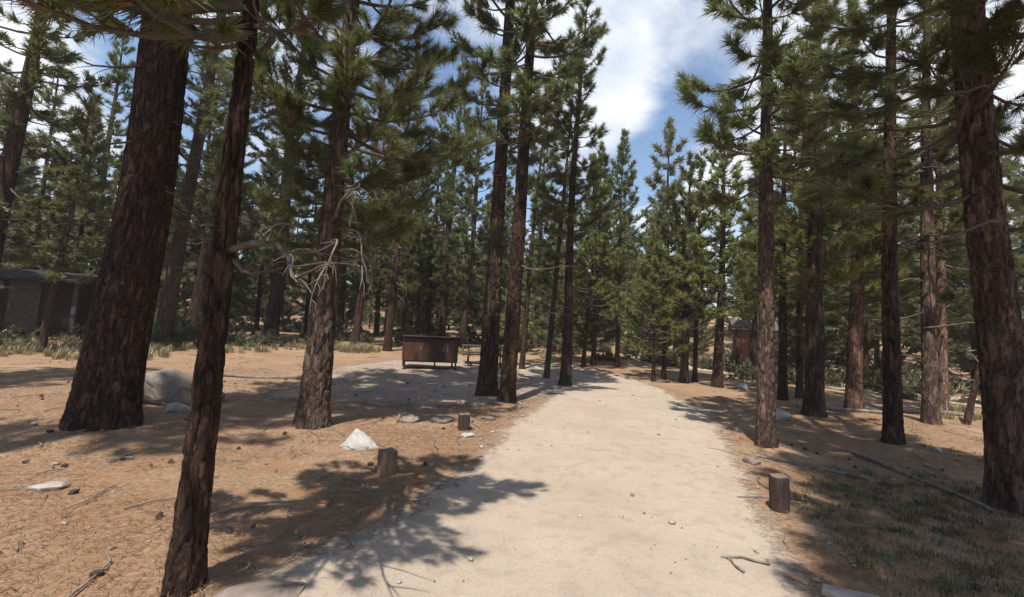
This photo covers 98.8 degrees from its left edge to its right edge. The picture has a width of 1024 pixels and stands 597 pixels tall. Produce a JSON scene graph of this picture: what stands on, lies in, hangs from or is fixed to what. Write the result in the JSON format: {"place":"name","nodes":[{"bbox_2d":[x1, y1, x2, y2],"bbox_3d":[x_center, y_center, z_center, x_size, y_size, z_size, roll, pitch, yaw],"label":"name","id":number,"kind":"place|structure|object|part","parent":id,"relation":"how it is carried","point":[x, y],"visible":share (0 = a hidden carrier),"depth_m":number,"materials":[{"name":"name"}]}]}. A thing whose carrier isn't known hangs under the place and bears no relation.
{"place":"outdoors","nodes":[
{"label":"outdoors","id":0,"kind":"place"},
{"bbox_2d":[0,272,1023,596],"bbox_3d":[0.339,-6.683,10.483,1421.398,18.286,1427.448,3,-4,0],"label":"ground","id":1,"kind":"structure","parent":0,"point":[280,488],"depth_m":4.79,"materials":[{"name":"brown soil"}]},
{"bbox_2d":[27,481,69,491],"bbox_3d":[-4.105,1.661,3.890,0.268,0.065,0.182,6,-5,-34],"label":"rock","id":2,"kind":"object","parent":1,"relation":"on","point":[48,486],"visible":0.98,"depth_m":3.85,"materials":[{"name":"grey stone"}]},
{"bbox_2d":[0,267,97,333],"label":"cabin","id":3,"kind":"object","parent":1,"relation":"on","point":[23,300],"visible":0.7,"depth_m":16.77,"materials":[{"name":"wood"}]},
{"bbox_2d":[3,279,42,331],"bbox_3d":[-18.404,0.270,16.511,0.900,1.980,0.084,5,-4,-24],"label":"door","id":4,"kind":"structure","parent":3,"relation":"in","point":[23,300],"depth_m":16.53,"materials":[{"name":"grey"}]},
{"bbox_2d":[5,91,114,352],"bbox_3d":[-13.530,-2.450,13.700,2.447,8.534,2.235,5,-4,-25],"label":"pine tree","id":5,"kind":"object","parent":1,"relation":"on","point":[59,250],"visible":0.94,"depth_m":13.59,"materials":[{"name":"green plant"}]},
{"bbox_2d":[0,1,126,288],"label":"pine tree","id":6,"kind":"object","parent":1,"relation":"on","point":[36,50],"visible":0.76,"depth_m":13.03,"materials":[{"name":"green plant"}]},
{"bbox_2d":[30,21,135,273],"bbox_3d":[-21.423,-6.630,22.844,4.516,16.300,4.198,5,-4,-20],"label":"pine tree","id":7,"kind":"object","parent":1,"relation":"on","point":[117,107],"visible":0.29,"depth_m":22.78,"materials":[{"name":"green plant"}]},
{"bbox_2d":[28,0,303,431],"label":"pine tree","id":8,"kind":"object","parent":1,"relation":"on","point":[106,393],"visible":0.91,"depth_m":5.79,"materials":[{"name":"green plant"}]},
{"bbox_2d":[165,402,188,411],"bbox_3d":[-5.266,1.719,6.906,0.298,0.184,0.230,7,-5,-40],"label":"pale stone","id":9,"kind":"object","parent":1,"relation":"on","point":[176,406],"visible":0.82,"depth_m":6.84,"materials":[{"name":"grey stone"}]},
{"bbox_2d":[0,0,358,596],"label":"pine tree","id":10,"kind":"object","parent":1,"relation":"on","point":[186,569],"visible":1,"depth_m":2.56,"materials":[{"name":"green plant"}]},
{"bbox_2d":[143,368,225,406],"bbox_3d":[-5.904,1.633,7.748,1.427,0.830,0.939,4,-4,-17],"label":"boulder","id":11,"kind":"object","parent":1,"relation":"on","point":[164,386],"visible":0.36,"depth_m":7.41,"materials":[{"name":"stone"}]},
{"bbox_2d":[109,0,267,344],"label":"pine tree","id":12,"kind":"object","parent":1,"relation":"on","point":[166,316],"visible":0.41,"depth_m":16.80,"materials":[{"name":"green plant"}]},
{"bbox_2d":[165,62,242,287],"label":"pine tree","id":13,"kind":"object","parent":1,"relation":"on","point":[202,191],"visible":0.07,"depth_m":23.66,"materials":[{"name":"green plant"}]},
{"bbox_2d":[164,1,281,327],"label":"pine tree","id":14,"kind":"object","parent":1,"relation":"on","point":[197,301],"visible":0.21,"depth_m":19.79,"materials":[{"name":"green plant"}]},
{"bbox_2d":[192,97,259,283],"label":"pine tree","id":15,"kind":"object","parent":1,"relation":"on","point":[250,162],"visible":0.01,"depth_m":28.41,"materials":[{"name":"green plant"}]},
{"bbox_2d":[223,373,301,378],"bbox_3d":[-6.438,2.004,11.257,2.587,0.127,0.112,4,-4,-7],"label":"fallen branch","id":16,"kind":"object","parent":1,"relation":"on","point":[258,377],"visible":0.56,"depth_m":11.21,"materials":[{"name":"grey wood"}]},
{"bbox_2d":[242,2,330,336],"bbox_3d":[-11.534,-8.029,23.040,4.629,20.455,4.591,2,-4,16],"label":"pine tree","id":17,"kind":"object","parent":1,"relation":"on","point":[275,302],"visible":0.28,"depth_m":22.43,"materials":[{"name":"green plant"}]},
{"bbox_2d":[313,97,370,335],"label":"pine tree","id":18,"kind":"object","parent":1,"relation":"on","point":[343,269],"visible":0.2,"depth_m":26.45,"materials":[{"name":"green plant"}]},
{"bbox_2d":[207,0,497,429],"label":"pine tree","id":19,"kind":"object","parent":1,"relation":"on","point":[339,94],"visible":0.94,"depth_m":6.56,"materials":[{"name":"green plant"}]},
{"bbox_2d":[340,428,378,450],"bbox_3d":[-1.965,1.856,5.724,0.541,0.308,0.356,4,-4,-9],"label":"pointed rock","id":20,"kind":"object","parent":1,"relation":"on","point":[357,439],"visible":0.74,"depth_m":5.63,"materials":[{"name":"white stone"}]},
{"bbox_2d":[340,42,411,344],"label":"pine tree","id":21,"kind":"object","parent":1,"relation":"on","point":[356,334],"visible":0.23,"depth_m":21.42,"materials":[{"name":"green plant"}]},
{"bbox_2d":[347,143,413,335],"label":"pine tree","id":22,"kind":"object","parent":1,"relation":"on","point":[380,285],"visible":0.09,"depth_m":28.82,"materials":[{"name":"green plant"}]},
{"bbox_2d":[376,447,397,477],"bbox_3d":[-1.375,1.850,4.808,0.179,0.386,0.175,7,-5,-41],"label":"wooden post","id":23,"kind":"object","parent":1,"relation":"on","point":[387,461],"visible":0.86,"depth_m":4.75,"materials":[{"name":"brown wood"}]},
{"bbox_2d":[358,38,440,350],"bbox_3d":[-5.271,-5.080,20.879,3.812,15.366,3.905,3,-4,0],"label":"pine tree","id":24,"kind":"object","parent":1,"relation":"on","point":[398,264],"visible":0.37,"depth_m":20.32,"materials":[{"name":"green plant"}]},
{"bbox_2d":[396,413,421,422],"bbox_3d":[-1.739,2.025,7.399,0.425,0.136,0.341,3,-4,0],"label":"flat stone","id":25,"kind":"object","parent":1,"relation":"on","point":[409,418],"visible":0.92,"depth_m":7.33,"materials":[{"name":"beige stone"}]},
{"bbox_2d":[384,121,440,333],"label":"pine tree","id":26,"kind":"object","parent":1,"relation":"on","point":[408,278],"visible":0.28,"depth_m":26.87,"materials":[{"name":"green plant"}]},
{"bbox_2d":[262,359,575,409],"bbox_3d":[-1.879,2.369,13.736,9.557,0.292,12.159,3,-4,0],"label":"campsite pad","id":27,"kind":"object","parent":1,"relation":"on","point":[461,391],"visible":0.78,"depth_m":11.90,"materials":[{"name":"grey gravel"}]},
{"bbox_2d":[402,335,460,370],"bbox_3d":[-2.893,1.921,15.464,1.942,1.172,0.990,4,-4,-16],"label":"food locker","id":28,"kind":"object","parent":27,"relation":"on","point":[434,349],"visible":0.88,"depth_m":15.08,"materials":[{"name":"brown metal"}]},
{"bbox_3d":[-3.326,1.729,14.901,0.620,0.740,0.057,4,-4,-16],"label":"door","id":29,"kind":"part","parent":28,"relation":"part of","materials":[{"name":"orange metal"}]},
{"bbox_3d":[-2.671,1.779,15.094,0.780,0.740,0.057,4,-4,-16],"label":"door","id":30,"kind":"part","parent":28,"relation":"part of","materials":[{"name":"brown metal"}]},
{"bbox_3d":[-2.101,1.822,15.263,0.430,0.740,0.057,4,-4,-16],"label":"door","id":31,"kind":"part","parent":28,"relation":"part of","materials":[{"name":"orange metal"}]},
{"bbox_2d":[461,344,502,367],"bbox_3d":[-1.129,2.286,17.579,1.800,0.796,1.665,4,-4,-7],"label":"picnic table","id":32,"kind":"object","parent":27,"relation":"on","point":[468,353],"visible":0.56,"depth_m":17.19,"materials":[{"name":"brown wood"}]},
{"bbox_2d":[404,111,460,335],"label":"pine tree","id":33,"kind":"object","parent":1,"relation":"on","point":[428,308],"visible":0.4,"depth_m":27.62,"materials":[{"name":"green plant"}]},
{"bbox_2d":[430,416,452,423],"bbox_3d":[-1.206,2.075,7.508,0.334,0.121,0.406,1,-4,26],"label":"flat stone","id":34,"kind":"object","parent":1,"relation":"on","point":[441,419],"visible":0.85,"depth_m":7.41,"materials":[{"name":"grey stone"}]},
{"bbox_2d":[416,52,491,336],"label":"pine tree","id":35,"kind":"object","parent":1,"relation":"on","point":[445,275],"visible":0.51,"depth_m":26.10,"materials":[{"name":"green plant"}]},
{"bbox_2d":[457,413,469,430],"bbox_3d":[-0.773,2.029,7.023,0.180,0.376,0.175,4,-4,-17],"label":"wooden post","id":36,"kind":"object","parent":1,"relation":"on","point":[463,421],"visible":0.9,"depth_m":6.95,"materials":[{"name":"brown wood"}]},
{"bbox_2d":[460,433,474,437],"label":"rock","id":37,"kind":"object","parent":1,"relation":"on","point":[468,435],"visible":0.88,"depth_m":6.57,"materials":[{"name":"white stone"}]},
{"bbox_2d":[440,68,504,348],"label":"pine tree","id":38,"kind":"object","parent":1,"relation":"on","point":[472,243],"visible":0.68,"depth_m":24.29,"materials":[{"name":"green plant"}]},
{"bbox_2d":[480,415,495,420],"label":"flat stone","id":39,"kind":"object","parent":1,"relation":"on","point":[487,417],"visible":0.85,"depth_m":7.79,"materials":[{"name":"grey stone"}]},
{"bbox_2d":[0,301,980,404],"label":"undergrowth","id":40,"kind":"object","parent":1,"relation":"on","point":[910,381],"visible":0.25,"depth_m":21.25,"materials":[{"name":"green plant"}]},
{"bbox_2d":[0,330,982,420],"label":"dry grass","id":41,"kind":"structure","parent":1,"relation":"on","point":[65,350],"depth_m":14.53,"materials":[{"name":"beige plant"}]},
{"bbox_2d":[422,0,565,395],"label":"pine tree","id":42,"kind":"object","parent":1,"relation":"on","point":[487,382],"visible":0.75,"depth_m":10.26,"materials":[{"name":"green plant"}]},
{"bbox_2d":[474,131,525,345],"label":"pine tree","id":43,"kind":"object","parent":1,"relation":"on","point":[506,227],"visible":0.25,"depth_m":27.72,"materials":[{"name":"green plant"}]},
{"bbox_2d":[0,41,1023,391],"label":"distant pine wood","id":44,"kind":"object","parent":1,"relation":"on","point":[250,297],"visible":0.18,"depth_m":26.42,"materials":[{"name":"green plant"}]},
{"bbox_2d":[0,349,1023,596],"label":"twig litter","id":45,"kind":"object","parent":1,"relation":"on","point":[160,515],"visible":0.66,"depth_m":4.66,"materials":[{"name":"brown wood"}]},
{"bbox_2d":[499,263,545,341],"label":"pine tree","id":46,"kind":"object","parent":1,"relation":"on","point":[534,322],"visible":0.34,"depth_m":23.25,"materials":[{"name":"green plant"}]},
{"bbox_2d":[502,67,564,368],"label":"pine tree","id":47,"kind":"object","parent":1,"relation":"on","point":[533,255],"visible":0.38,"depth_m":17.12,"materials":[{"name":"green plant"}]},
{"bbox_2d":[459,0,611,403],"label":"pine tree","id":48,"kind":"object","parent":1,"relation":"on","point":[525,98],"visible":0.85,"depth_m":9.80,"materials":[{"name":"green plant"}]},
{"bbox_2d":[521,145,565,347],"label":"pine tree","id":49,"kind":"object","parent":1,"relation":"on","point":[539,250],"visible":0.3,"depth_m":28.01,"materials":[{"name":"green plant"}]},
{"bbox_2d":[521,78,595,377],"bbox_3d":[1.726,-2.776,15.532,2.571,11.385,2.599,3,-4,0],"label":"pine tree","id":50,"kind":"object","parent":1,"relation":"on","point":[579,236],"visible":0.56,"depth_m":15.21,"materials":[{"name":"green plant"}]},
{"bbox_2d":[521,0,616,386],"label":"pine tree","id":51,"kind":"object","parent":1,"relation":"on","point":[592,169],"visible":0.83,"depth_m":13.13,"materials":[{"name":"green plant"}]},
{"bbox_2d":[539,256,605,351],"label":"pine tree","id":52,"kind":"object","parent":1,"relation":"on","point":[559,326],"visible":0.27,"depth_m":21.37,"materials":[{"name":"green plant"}]},
{"bbox_2d":[556,151,631,367],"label":"pine tree","id":53,"kind":"object","parent":1,"relation":"on","point":[579,302],"visible":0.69,"depth_m":19.09,"materials":[{"name":"green plant"}]},
{"bbox_2d":[563,141,630,365],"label":"pine tree","id":54,"kind":"object","parent":1,"relation":"on","point":[602,148],"visible":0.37,"depth_m":20.20,"materials":[{"name":"green plant"}]},
{"bbox_2d":[573,271,620,350],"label":"pine tree","id":55,"kind":"object","parent":1,"relation":"on","point":[608,335],"visible":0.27,"depth_m":22.68,"materials":[{"name":"green plant"}]},
{"bbox_2d":[584,128,660,366],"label":"pine tree","id":56,"kind":"object","parent":1,"relation":"on","point":[622,161],"visible":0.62,"depth_m":20.30,"materials":[{"name":"green plant"}]},
{"bbox_2d":[621,255,680,356],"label":"pine tree","id":57,"kind":"object","parent":1,"relation":"on","point":[640,342],"visible":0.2,"depth_m":20.89,"materials":[{"name":"green plant"}]},
{"bbox_2d":[610,221,700,381],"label":"pine tree","id":58,"kind":"object","parent":1,"relation":"on","point":[659,249],"visible":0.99,"depth_m":15.88,"materials":[{"name":"green plant"}]},
{"bbox_2d":[623,182,709,379],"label":"pine tree","id":59,"kind":"object","parent":1,"relation":"on","point":[669,192],"visible":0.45,"depth_m":16.80,"materials":[{"name":"green plant"}]},
{"bbox_2d":[656,150,719,382],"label":"pine tree","id":60,"kind":"object","parent":1,"relation":"on","point":[685,175],"visible":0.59,"depth_m":16.34,"materials":[{"name":"green plant"}]},
{"bbox_2d":[672,146,731,381],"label":"pine tree","id":61,"kind":"object","parent":1,"relation":"on","point":[702,164],"visible":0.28,"depth_m":16.90,"materials":[{"name":"green plant"}]},
{"bbox_2d":[672,123,776,387],"bbox_3d":[7.538,-1.728,15.789,3.653,10.039,3.858,3,-4,0],"label":"pine tree","id":62,"kind":"object","parent":1,"relation":"on","point":[724,254],"visible":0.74,"depth_m":15.44,"materials":[{"name":"green plant"}]},
{"bbox_2d":[738,384,747,389],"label":"rock","id":63,"kind":"object","parent":1,"relation":"on","point":[742,387],"visible":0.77,"depth_m":15.15,"materials":[{"name":"white stone"}]},
{"bbox_2d":[727,319,777,364],"bbox_3d":[12.880,2.516,23.532,2.200,2.700,2.200,2,-4,20],"label":"hut","id":64,"kind":"object","parent":1,"relation":"on","point":[741,340],"visible":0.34,"depth_m":22.97,"materials":[{"name":"brown wood"}]},
{"bbox_2d":[743,457,761,464],"bbox_3d":[3.323,2.261,6.074,0.203,0.104,0.168,3,-4,1],"label":"rock","id":65,"kind":"object","parent":1,"relation":"on","point":[751,461],"visible":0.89,"depth_m":6.03,"materials":[{"name":"stone"}]},
{"bbox_2d":[725,155,795,368],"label":"pine tree","id":66,"kind":"object","parent":1,"relation":"on","point":[752,351],"visible":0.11,"depth_m":20.21,"materials":[{"name":"green plant"}]},
{"bbox_2d":[768,473,789,513],"bbox_3d":[2.639,1.976,4.333,0.190,0.456,0.178,4,-4,-11],"label":"wooden post","id":67,"kind":"object","parent":1,"relation":"on","point":[779,492],"visible":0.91,"depth_m":4.27,"materials":[{"name":"brown wood"}]},
{"bbox_2d":[669,0,891,448],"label":"pine tree","id":68,"kind":"object","parent":1,"relation":"on","point":[771,51],"visible":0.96,"depth_m":6.92,"materials":[{"name":"green plant"}]},
{"bbox_2d":[775,409,790,420],"bbox_3d":[5.914,2.592,9.742,0.488,0.257,0.498,7,-5,-42],"label":"rock","id":69,"kind":"object","parent":1,"relation":"on","point":[781,414],"visible":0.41,"depth_m":9.60,"materials":[{"name":"grey stone"}]},
{"bbox_2d":[733,81,848,400],"bbox_3d":[8.353,-2.031,13.163,2.942,10.336,2.888,5,-5,-29],"label":"pine tree","id":70,"kind":"object","parent":1,"relation":"on","point":[781,314],"visible":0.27,"depth_m":12.89,"materials":[{"name":"green plant"}]},
{"bbox_2d":[755,136,850,398],"bbox_3d":[9.309,-1.696,13.924,2.870,9.929,2.728,1,-5,28],"label":"pine tree","id":71,"kind":"object","parent":1,"relation":"on","point":[799,309],"visible":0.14,"depth_m":13.65,"materials":[{"name":"green plant"}]},
{"bbox_2d":[741,0,882,417],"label":"pine tree","id":72,"kind":"object","parent":1,"relation":"on","point":[814,404],"visible":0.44,"depth_m":10.07,"materials":[{"name":"green plant"}]},
{"bbox_2d":[774,164,849,325],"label":"pine tree","id":73,"kind":"object","parent":1,"relation":"on","point":[834,300],"visible":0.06,"depth_m":22.29,"materials":[{"name":"green plant"}]},
{"bbox_2d":[757,455,868,479],"bbox_3d":[4.016,2.273,5.934,1.260,0.050,0.071,0,-5,41],"label":"fallen branch","id":74,"kind":"object","parent":1,"relation":"on","point":[852,474],"visible":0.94,"depth_m":5.83,"materials":[{"name":"brown wood"}]},
{"bbox_2d":[796,403,881,413],"bbox_3d":[8.435,2.833,11.166,2.081,0.141,0.134,2,-4,19],"label":"fallen log","id":75,"kind":"object","parent":1,"relation":"on","point":[848,409],"visible":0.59,"depth_m":11.09,"materials":[{"name":"brown wood"}]},
{"bbox_2d":[822,584,878,596],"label":"rock","id":76,"kind":"object","parent":1,"relation":"on","point":[831,591],"visible":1,"depth_m":2.81,"materials":[{"name":"grey stone"}]},
{"bbox_2d":[797,0,919,408],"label":"pine tree","id":77,"kind":"object","parent":1,"relation":"on","point":[854,391],"visible":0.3,"depth_m":11.30,"materials":[{"name":"green plant"}]},
{"bbox_2d":[823,131,907,381],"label":"pine tree","id":78,"kind":"object","parent":1,"relation":"on","point":[865,347],"visible":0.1,"depth_m":18.30,"materials":[{"name":"green plant"}]},
{"bbox_2d":[805,0,963,444],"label":"pine tree","id":79,"kind":"object","parent":1,"relation":"on","point":[892,431],"visible":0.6,"depth_m":7.66,"materials":[{"name":"green plant"}]},
{"bbox_2d":[768,0,1023,514],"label":"pine tree","id":80,"kind":"object","parent":1,"relation":"on","point":[975,41],"visible":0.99,"depth_m":4.67,"materials":[{"name":"green plant"}]},
{"bbox_2d":[868,143,935,344],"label":"pine tree","id":81,"kind":"object","parent":1,"relation":"on","point":[917,323],"visible":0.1,"depth_m":20.33,"materials":[{"name":"green plant"}]},
{"bbox_2d":[791,421,1023,596],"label":"green grass","id":82,"kind":"structure","parent":1,"relation":"on","point":[967,491],"depth_m":4.02,"materials":[{"name":"green plant"}]},
{"bbox_2d":[851,450,997,513],"bbox_3d":[5.140,2.284,5.651,0.115,0.142,2.578,2,-4,12],"label":"fallen log","id":83,"kind":"object","parent":1,"relation":"on","point":[888,466],"visible":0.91,"depth_m":5.52,"materials":[{"name":"brown wood"}]},
{"bbox_2d":[844,0,1016,425],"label":"pine tree","id":84,"kind":"object","parent":1,"relation":"on","point":[930,413],"visible":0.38,"depth_m":10.11,"materials":[{"name":"green plant"}]},
{"bbox_2d":[931,446,941,451],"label":"rock","id":85,"kind":"object","parent":1,"relation":"on","point":[934,448],"visible":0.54,"depth_m":7.18,"materials":[{"name":"white stone"}]},
{"bbox_2d":[903,408,979,415],"bbox_3d":[11.926,3.087,11.659,3.004,0.154,0.151,3,-4,9],"label":"fallen log","id":86,"kind":"object","parent":1,"relation":"on","point":[911,410],"visible":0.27,"depth_m":11.78,"materials":[{"name":"grey wood"}]},
{"bbox_2d":[897,0,1023,410],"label":"pine tree","id":87,"kind":"object","parent":1,"relation":"on","point":[944,296],"visible":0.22,"depth_m":12.21,"materials":[{"name":"green plant"}]},
{"bbox_2d":[951,350,979,424],"bbox_3d":[11.010,1.925,10.410,0.958,2.335,0.332,4,-4,-5],"label":"leaning snag","id":88,"kind":"object","parent":1,"relation":"on","point":[968,414],"visible":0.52,"depth_m":10.29,"materials":[{"name":"brown wood"}]},
{"bbox_2d":[946,92,1023,344],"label":"pine tree","id":89,"kind":"object","parent":1,"relation":"on","point":[967,317],"visible":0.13,"depth_m":18.57,"materials":[{"name":"green plant"}]},
{"bbox_2d":[1001,162,1023,321],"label":"pine tree","id":90,"kind":"object","parent":1,"relation":"on","point":[1021,291],"visible":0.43,"depth_m":15.79,"materials":[{"name":"green plant"}]},
{"bbox_2d":[0,0,1023,311],"label":"sky","id":91,"kind":"structure","parent":0,"point":[649,40],"materials":[{"name":"blue"}]},
{"bbox_2d":[250,362,824,596],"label":"dirt road","id":92,"kind":"structure","parent":0,"point":[596,484],"depth_m":3.84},
{"bbox_2d":[214,579,305,596],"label":"rock","id":93,"kind":"object","parent":92,"relation":"on","point":[266,588],"visible":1,"depth_m":2.50,"materials":[{"name":"stone"}]},
{"bbox_2d":[1,362,978,594],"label":"pebbles","id":94,"kind":"object","parent":92,"relation":"on","point":[470,558],"visible":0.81,"depth_m":4.11,"materials":[{"name":"grey stone"}]},
{"bbox_2d":[636,359,981,407],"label":"side track","id":95,"kind":"structure","parent":0,"point":[875,391],"depth_m":16.82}
]}

